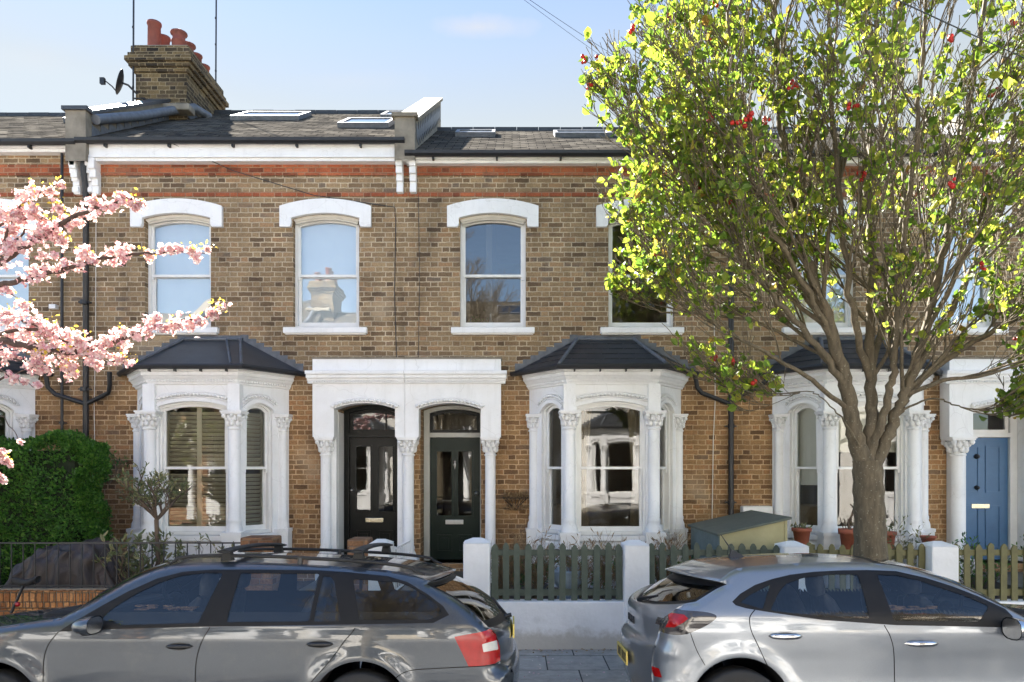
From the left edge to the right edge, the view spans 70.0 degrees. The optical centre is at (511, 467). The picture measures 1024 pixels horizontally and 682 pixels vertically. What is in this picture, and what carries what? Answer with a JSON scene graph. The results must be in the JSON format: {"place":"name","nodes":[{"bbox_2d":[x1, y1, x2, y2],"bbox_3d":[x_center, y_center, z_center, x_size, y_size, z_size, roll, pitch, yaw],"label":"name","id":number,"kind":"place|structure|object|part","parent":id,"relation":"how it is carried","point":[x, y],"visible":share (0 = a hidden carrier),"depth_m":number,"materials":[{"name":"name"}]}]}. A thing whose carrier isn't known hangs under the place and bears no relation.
{"place":"outdoors","nodes":[
{"label":"outdoors","id":0,"kind":"place"},
{"bbox_2d":[0,543,519,681],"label":"estate car","id":1,"kind":"object","parent":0,"point":[188,618],"visible":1,"depth_m":5.39,"materials":[{"name":"grey metal"}]},
{"bbox_3d":[-2.821,1.514,5.344,1.209,0.696,0.056,0,0,-1],"label":"door","id":2,"kind":"part","parent":1,"relation":"part of","materials":[{"name":"grey paint"}]},
{"bbox_3d":[-1.730,1.349,5.428,1.164,1.147,0.221,0,-4,0],"label":"door","id":3,"kind":"part","parent":1,"relation":"part of","materials":[{"name":"grey paint"}]},
{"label":"rear window","id":4,"kind":"part","parent":1,"relation":"part of","materials":[{"name":"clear glass"}]},
{"bbox_2d":[300,580,316,589],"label":"path","id":5,"kind":"structure","parent":0,"point":[311,586],"depth_m":9.71,"materials":[{"name":"tile"}]},
{"bbox_2d":[401,571,462,589],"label":"path","id":6,"kind":"structure","parent":0,"point":[457,573],"depth_m":10.57,"materials":[{"name":"tile"}]},
{"bbox_2d":[360,649,629,681],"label":"pavement","id":7,"kind":"structure","parent":0,"point":[583,665],"depth_m":7.92,"materials":[{"name":"grey stone"}]},
{"bbox_2d":[9,576,41,613],"bbox_3d":[-5.920,1.659,8.340,1.430,0.983,0.484,0,0,0],"label":"bicycle","id":8,"kind":"object","parent":7,"relation":"on","point":[23,583],"visible":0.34,"depth_m":8.32,"materials":[{"name":"black metal"}]},
{"bbox_2d":[525,648,610,656],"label":"leaf litter","id":9,"kind":"object","parent":7,"relation":"on","point":[561,652],"visible":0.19,"depth_m":8.57,"materials":[{"name":"brown plant"}]},
{"bbox_2d":[0,0,1023,129],"label":"sky","id":10,"kind":"structure","parent":0,"point":[491,63],"materials":[{"name":"blue"}]},
{"bbox_2d":[526,1,659,94],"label":"telephone wire","id":11,"kind":"object","parent":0,"point":[569,33],"visible":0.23,"depth_m":7.33,"materials":[{"name":"black paint"}]},
{"bbox_2d":[297,580,1021,598],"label":"garden soil","id":12,"kind":"structure","parent":0,"point":[301,584],"depth_m":10.34,"materials":[{"name":"brown soil"}]},
{"bbox_2d":[0,428,114,584],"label":"hedge","id":13,"kind":"object","parent":12,"relation":"on","point":[48,495],"visible":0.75,"depth_m":9.59,"materials":[{"name":"green plant"}]},
{"bbox_2d":[5,537,134,584],"bbox_3d":[-5.485,1.281,9.280,1.569,0.798,0.768,0,0,0],"label":"motorbike cover","id":14,"kind":"object","parent":12,"relation":"on","point":[52,568],"visible":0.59,"depth_m":9.00,"materials":[{"name":"black fabric"}]},
{"bbox_2d":[92,528,173,581],"bbox_3d":[-4.705,1.231,9.188,0.851,0.972,1.048,0,0,0],"label":"laurel shrub","id":15,"kind":"object","parent":12,"relation":"on","point":[135,557],"visible":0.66,"depth_m":9.08,"materials":[{"name":"green plant"}]},
{"bbox_2d":[110,461,191,565],"bbox_3d":[-4.674,0.812,9.382,0.910,1.798,0.961,0,0,0],"label":"standard tree","id":16,"kind":"object","parent":12,"relation":"on","point":[142,499],"visible":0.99,"depth_m":9.37,"materials":[{"name":"green plant"}]},
{"bbox_2d":[171,533,233,579],"bbox_3d":[-3.871,1.265,9.092,0.567,0.901,1.009,0,0,38],"label":"laurel shrub","id":17,"kind":"object","parent":12,"relation":"on","point":[178,553],"visible":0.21,"depth_m":9.06,"materials":[{"name":"green plant"}]},
{"bbox_2d":[491,530,526,598],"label":"dried plant","id":18,"kind":"object","parent":12,"relation":"on","point":[500,574],"visible":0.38,"depth_m":9.05,"materials":[{"name":"plant"}]},
{"bbox_2d":[498,556,558,597],"bbox_3d":[0.232,1.382,9.432,0.717,0.666,0.709,0,0,30],"label":"garden bush","id":19,"kind":"object","parent":12,"relation":"on","point":[521,581],"visible":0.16,"depth_m":9.43,"materials":[{"name":"green plant"}]},
{"bbox_2d":[505,521,589,598],"bbox_3d":[0.377,1.174,9.125,0.939,1.080,0.764,0,0,36],"label":"dried plant","id":20,"kind":"object","parent":12,"relation":"on","point":[535,569],"visible":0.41,"depth_m":9.13,"materials":[{"name":"plant"}]},
{"bbox_2d":[554,567,580,598],"bbox_3d":[0.700,1.488,9.150,0.450,0.445,0.450,0,0,0],"label":"garden bowl","id":21,"kind":"object","parent":12,"relation":"on","point":[568,578],"visible":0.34,"depth_m":9.00,"materials":[{"name":"grey ceramic"}]},
{"bbox_2d":[555,534,603,598],"bbox_3d":[0.859,1.261,9.188,0.663,0.905,0.828,0,0,0],"label":"dried plant","id":22,"kind":"object","parent":12,"relation":"on","point":[579,566],"visible":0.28,"depth_m":9.07,"materials":[{"name":"plant"}]},
{"bbox_2d":[566,556,614,597],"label":"garden bush","id":23,"kind":"object","parent":12,"relation":"on","point":[600,573],"visible":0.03,"depth_m":9.53,"materials":[{"name":"green plant"}]},
{"bbox_2d":[586,528,645,598],"bbox_3d":[1.230,1.229,9.196,0.779,0.969,0.648,0,0,-36],"label":"dried plant","id":24,"kind":"object","parent":12,"relation":"on","point":[602,582],"visible":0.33,"depth_m":9.14,"materials":[{"name":"plant"}]},
{"bbox_2d":[638,528,689,582],"bbox_3d":[1.923,1.227,9.118,0.805,0.974,0.753,0,0,-20],"label":"dried plant","id":25,"kind":"object","parent":12,"relation":"on","point":[667,560],"visible":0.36,"depth_m":9.09,"materials":[{"name":"plant"}]},
{"bbox_2d":[688,510,791,588],"bbox_3d":[3.020,1.156,9.875,0.930,1.089,1.540,0,0,0],"label":"storage box","id":26,"kind":"object","parent":12,"relation":"on","point":[758,529],"visible":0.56,"depth_m":9.20,"materials":[{"name":"green plastic"}]},
{"bbox_2d":[812,544,916,558],"bbox_3d":[4.825,1.375,10.000,2.150,0.670,0.400,0,0,0],"label":"plant stand","id":27,"kind":"object","parent":12,"relation":"on","point":[813,545],"visible":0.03,"depth_m":9.80,"materials":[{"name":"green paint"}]},
{"bbox_2d":[790,522,812,544],"bbox_3d":[3.956,0.885,10.002,0.274,0.309,0.263,0,0,29],"label":"plant pot","id":28,"kind":"object","parent":27,"relation":"on","point":[801,534],"visible":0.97,"depth_m":9.92,"materials":[{"name":"ceramic"}]},
{"bbox_2d":[838,528,853,549],"bbox_3d":[4.600,1.000,9.950,0.307,0.340,0.307,0,0,0],"label":"plant pot","id":29,"kind":"object","parent":27,"relation":"on","point":[847,538],"visible":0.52,"depth_m":9.86,"materials":[{"name":"ceramic"}]},
{"bbox_2d":[840,504,852,529],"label":"dry stem","id":30,"kind":"object","parent":29,"relation":"in","point":[848,521],"visible":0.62,"depth_m":9.94,"materials":[{"name":"plant"}]},
{"bbox_2d":[887,527,899,547],"bbox_3d":[5.130,0.949,9.989,0.244,0.301,0.317,0,0,0],"label":"plant pot","id":31,"kind":"object","parent":27,"relation":"on","point":[892,535],"visible":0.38,"depth_m":9.91,"materials":[{"name":"ceramic"}]},
{"bbox_2d":[920,535,936,541],"bbox_3d":[5.700,1.000,10.020,0.212,0.140,0.212,0,0,0],"label":"plant pot","id":32,"kind":"object","parent":27,"relation":"on","point":[930,538],"visible":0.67,"depth_m":9.95,"materials":[{"name":"ceramic"}]},
{"bbox_2d":[886,510,930,564],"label":"laurel shrub","id":33,"kind":"object","parent":12,"relation":"on","point":[903,546],"visible":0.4,"depth_m":9.51,"materials":[{"name":"green plant"}]},
{"bbox_2d":[952,532,1010,588],"bbox_3d":[6.087,1.289,9.519,0.962,0.853,1.018,0,0,-18],"label":"laurel shrub","id":34,"kind":"object","parent":12,"relation":"on","point":[972,560],"visible":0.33,"depth_m":9.56,"materials":[{"name":"green plant"}]},
{"bbox_2d":[617,535,1023,681],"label":"crossover car","id":35,"kind":"object","parent":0,"point":[716,619],"visible":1,"depth_m":5.41,"materials":[{"name":"silver metal"}]},
{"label":"rear window","id":36,"kind":"part","parent":35,"relation":"part of","materials":[{"name":"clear glass"}]},
{"bbox_3d":[2.280,1.485,5.355,1.056,0.877,0.086,0,-4,0],"label":"door","id":37,"kind":"part","parent":35,"relation":"part of","materials":[{"name":"silver metal"}]},
{"bbox_3d":[3.272,1.529,5.355,1.077,0.792,0.053,0,0,0],"label":"door","id":38,"kind":"part","parent":35,"relation":"part of","materials":[{"name":"silver metal"}]},
{"bbox_2d":[972,572,1022,598],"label":"path","id":39,"kind":"structure","parent":0,"point":[1020,581],"depth_m":10.23,"materials":[{"name":"tile"}]},
{"label":"ground","id":40,"kind":"structure","parent":0,"visible":0},
{"bbox_2d":[0,587,109,614],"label":"garden wall","id":41,"kind":"structure","parent":40,"relation":"on","point":[32,598],"depth_m":8.62,"materials":[{"name":"orange brick"}]},
{"bbox_2d":[0,542,239,587],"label":"railing","id":42,"kind":"object","parent":41,"relation":"on","point":[93,543],"visible":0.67,"depth_m":8.73,"materials":[{"name":"black metal"}]},
{"bbox_2d":[0,99,169,450],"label":"terraced house","id":43,"kind":"structure","parent":40,"relation":"on","point":[38,148],"depth_m":11.10,"materials":[{"name":"brick"}]},
{"bbox_2d":[0,404,11,439],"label":"window","id":44,"kind":"structure","parent":43,"relation":"in","point":[8,413],"depth_m":10.88,"materials":[{"name":"white paint"}]},
{"bbox_2d":[0,199,40,334],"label":"window","id":45,"kind":"structure","parent":43,"relation":"in","point":[22,292],"depth_m":11.36,"materials":[{"name":"glass"}]},
{"bbox_2d":[0,176,231,484],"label":"cherry tree","id":46,"kind":"object","parent":40,"relation":"on","point":[78,345],"visible":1,"depth_m":6.31,"materials":[{"name":"pink plant"}]},
{"bbox_2d":[69,19,442,580],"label":"terraced house","id":47,"kind":"structure","parent":40,"relation":"on","point":[271,401],"depth_m":11.10,"materials":[{"name":"brick"}]},
{"bbox_2d":[106,443,128,484],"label":"laurel shrub","id":48,"kind":"object","parent":47,"relation":"attached to","point":[113,460],"visible":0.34,"depth_m":10.88,"materials":[{"name":"green plant"}]},
{"bbox_2d":[132,0,144,100],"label":"aerial pole","id":49,"kind":"object","parent":47,"relation":"attached to","point":[133,98],"visible":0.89,"depth_m":13.39,"materials":[{"name":"grey metal"}]},
{"bbox_2d":[99,69,137,94],"bbox_3d":[-7.101,-6.957,13.181,0.544,0.447,0.377,0,0,0],"label":"satellite dish","id":50,"kind":"object","parent":49,"relation":"attached to","point":[119,83],"visible":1,"depth_m":13.11,"materials":[{"name":"black paint"}]},
{"bbox_2d":[130,198,222,334],"bbox_3d":[-5.070,-3.040,11.187,1.380,2.050,0.354,0,0,0],"label":"window","id":51,"kind":"structure","parent":47,"relation":"in","point":[175,283],"depth_m":11.36,"materials":[{"name":"white paint"}]},
{"bbox_2d":[160,401,227,534],"bbox_3d":[-4.535,0.005,10.553,0.980,1.910,0.205,0,0,0],"label":"window","id":52,"kind":"structure","parent":47,"relation":"in","point":[199,421],"depth_m":10.61,"materials":[{"name":"white paint"}]},
{"bbox_2d":[215,0,216,81],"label":"aerial pole","id":53,"kind":"object","parent":47,"relation":"attached to","point":[216,40],"visible":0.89,"depth_m":15.19,"materials":[{"name":"grey metal"}]},
{"bbox_2d":[246,403,269,533],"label":"window","id":54,"kind":"structure","parent":47,"relation":"in","point":[263,526],"depth_m":10.88,"materials":[{"name":"white paint"}]},
{"bbox_2d":[279,198,371,334],"bbox_3d":[-2.820,-3.040,11.187,1.380,2.050,0.354,0,0,0],"label":"window","id":55,"kind":"structure","parent":47,"relation":"in","point":[326,246],"depth_m":11.36,"materials":[{"name":"glass"}]},
{"bbox_2d":[350,438,396,546],"bbox_3d":[-2.165,0.482,11.490,0.762,1.915,0.110,0,0,0],"label":"door","id":56,"kind":"structure","parent":47,"relation":"in","point":[374,523],"depth_m":11.50,"materials":[{"name":"black wood"}]},
{"bbox_2d":[240,535,281,590],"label":"gate pier","id":57,"kind":"structure","parent":40,"relation":"on","point":[264,581],"depth_m":8.60,"materials":[{"name":"brown brick"}]},
{"bbox_2d":[347,537,372,589],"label":"gate pier","id":58,"kind":"structure","parent":40,"relation":"on","point":[354,543],"depth_m":8.60,"materials":[{"name":"brown brick"}]},
{"bbox_2d":[368,539,393,589],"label":"gate pier","id":59,"kind":"structure","parent":40,"relation":"on","point":[373,585],"depth_m":8.60,"materials":[{"name":"white paint"}]},
{"bbox_2d":[394,539,410,589],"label":"garden gate","id":60,"kind":"structure","parent":59,"relation":"attached to","point":[395,556],"depth_m":9.26,"materials":[{"name":"white paint"}]},
{"bbox_2d":[463,538,490,596],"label":"gate pier","id":61,"kind":"structure","parent":40,"relation":"on","point":[477,562],"depth_m":8.60,"materials":[{"name":"white paint"}]},
{"bbox_2d":[404,127,772,588],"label":"terraced house","id":62,"kind":"structure","parent":40,"relation":"on","point":[556,385],"depth_m":11.10,"materials":[{"name":"brick"}]},
{"bbox_2d":[430,438,479,558],"bbox_3d":[-0.895,0.482,11.490,0.782,1.915,0.110,0,0,0],"label":"door","id":63,"kind":"structure","parent":62,"relation":"in","point":[448,533],"depth_m":11.50,"materials":[{"name":"black wood"}]},
{"bbox_2d":[447,198,538,334],"bbox_3d":[-0.290,-3.040,11.175,1.380,2.050,0.330,0,0,0],"label":"window","id":64,"kind":"structure","parent":62,"relation":"in","point":[492,247],"depth_m":11.25,"materials":[{"name":"white paint"}]},
{"bbox_2d":[502,490,528,510],"bbox_3d":[0.053,0.494,10.996,0.430,0.320,0.268,0,0,0],"label":"wall basket","id":65,"kind":"object","parent":62,"relation":"attached to","point":[508,496],"depth_m":10.98,"materials":[{"name":"black paint"}]},
{"bbox_2d":[544,404,560,533],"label":"window","id":66,"kind":"structure","parent":62,"relation":"in","point":[548,413],"depth_m":10.89,"materials":[{"name":"white paint"}]},
{"bbox_2d":[577,401,644,534],"bbox_3d":[1.414,0.120,10.646,0.980,2.200,0.392,0,0,0],"label":"window","id":67,"kind":"structure","parent":62,"relation":"in","point":[636,420],"depth_m":10.52,"materials":[{"name":"white paint"}]},
{"bbox_2d":[596,199,687,334],"bbox_3d":[1.965,-3.040,11.175,1.380,2.050,0.330,0,0,0],"label":"window","id":68,"kind":"structure","parent":62,"relation":"in","point":[601,219],"depth_m":11.03,"materials":[{"name":"white paint"}]},
{"bbox_2d":[660,404,669,532],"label":"window","id":69,"kind":"structure","parent":62,"relation":"in","point":[665,428],"depth_m":10.89,"materials":[{"name":"white paint"}]},
{"bbox_2d":[621,540,648,622],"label":"gate pier","id":70,"kind":"structure","parent":40,"relation":"on","point":[635,565],"depth_m":8.60,"materials":[{"name":"white paint"}]},
{"bbox_2d":[496,599,1023,648],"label":"garden wall","id":71,"kind":"structure","parent":40,"relation":"on","point":[568,624],"depth_m":8.66,"materials":[{"name":"white paint"}]},
{"bbox_2d":[491,542,622,599],"bbox_3d":[0.535,1.235,8.758,1.570,0.695,0.055,0,0,0],"label":"picket fence","id":72,"kind":"object","parent":71,"relation":"on","point":[596,592],"visible":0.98,"depth_m":8.73,"materials":[{"name":"green paint"}]},
{"bbox_2d":[649,542,779,591],"bbox_3d":[2.410,1.236,8.758,1.570,0.692,0.055,0,0,0],"label":"picket fence","id":73,"kind":"object","parent":71,"relation":"on","point":[673,553],"visible":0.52,"depth_m":8.73,"materials":[{"name":"grey paint"}]},
{"bbox_2d":[806,542,924,591],"bbox_3d":[4.220,1.235,8.758,1.430,0.695,0.055,0,0,0],"label":"picket fence","id":74,"kind":"object","parent":71,"relation":"on","point":[899,552],"visible":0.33,"depth_m":8.73,"materials":[{"name":"green paint"}]},
{"bbox_2d":[954,543,1023,600],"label":"picket fence","id":75,"kind":"object","parent":71,"relation":"on","point":[1003,592],"visible":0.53,"depth_m":8.73,"materials":[{"name":"green paint"}]},
{"bbox_2d":[774,541,808,591],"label":"gate pier","id":76,"kind":"structure","parent":40,"relation":"on","point":[791,547],"depth_m":8.60,"materials":[{"name":"white paint"}]},
{"bbox_2d":[578,0,1023,590],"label":"street tree","id":77,"kind":"object","parent":40,"relation":"on","point":[726,196],"visible":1,"depth_m":7.14,"materials":[{"name":"green plant"}]},
{"bbox_2d":[713,114,1023,588],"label":"terraced house","id":78,"kind":"structure","parent":40,"relation":"on","point":[952,473],"depth_m":11.10,"materials":[{"name":"brick"}]},
{"bbox_2d":[530,0,644,74],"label":"telephone wire","id":79,"kind":"object","parent":78,"relation":"attached to","point":[569,26],"visible":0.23,"depth_m":7.20,"materials":[{"name":"black paint"}]},
{"bbox_2d":[792,403,817,533],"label":"window","id":80,"kind":"structure","parent":78,"relation":"in","point":[804,420],"depth_m":10.87,"materials":[{"name":"white paint"}]},
{"bbox_2d":[781,200,865,334],"bbox_3d":[4.720,-3.040,11.187,1.380,2.050,0.354,0,0,0],"label":"window","id":81,"kind":"structure","parent":78,"relation":"in","point":[841,309],"depth_m":11.36,"materials":[{"name":"white paint"}]},
{"bbox_2d":[836,401,902,534],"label":"window","id":82,"kind":"structure","parent":78,"relation":"in","point":[841,440],"depth_m":10.49,"materials":[{"name":"white paint"}]},
{"bbox_2d":[896,0,1023,57],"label":"telephone wire","id":83,"kind":"object","parent":78,"relation":"attached to","point":[957,27],"visible":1,"depth_m":5.06,"materials":[{"name":"black paint"}]},
{"bbox_2d":[918,199,1011,334],"bbox_3d":[6.850,-3.040,11.187,1.380,2.050,0.354,0,0,0],"label":"window","id":84,"kind":"structure","parent":78,"relation":"in","point":[982,326],"depth_m":11.36,"materials":[{"name":"glass"}]},
{"bbox_2d":[966,438,1007,558],"bbox_3d":[7.390,0.482,11.490,0.812,1.915,0.110,0,0,0],"label":"door","id":85,"kind":"structure","parent":78,"relation":"in","point":[987,459],"depth_m":11.50,"materials":[{"name":"wood"}]},
{"bbox_2d":[917,541,958,581],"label":"gate pier","id":86,"kind":"structure","parent":40,"relation":"on","point":[942,558],"depth_m":8.60,"materials":[{"name":"white paint"}]}
]}

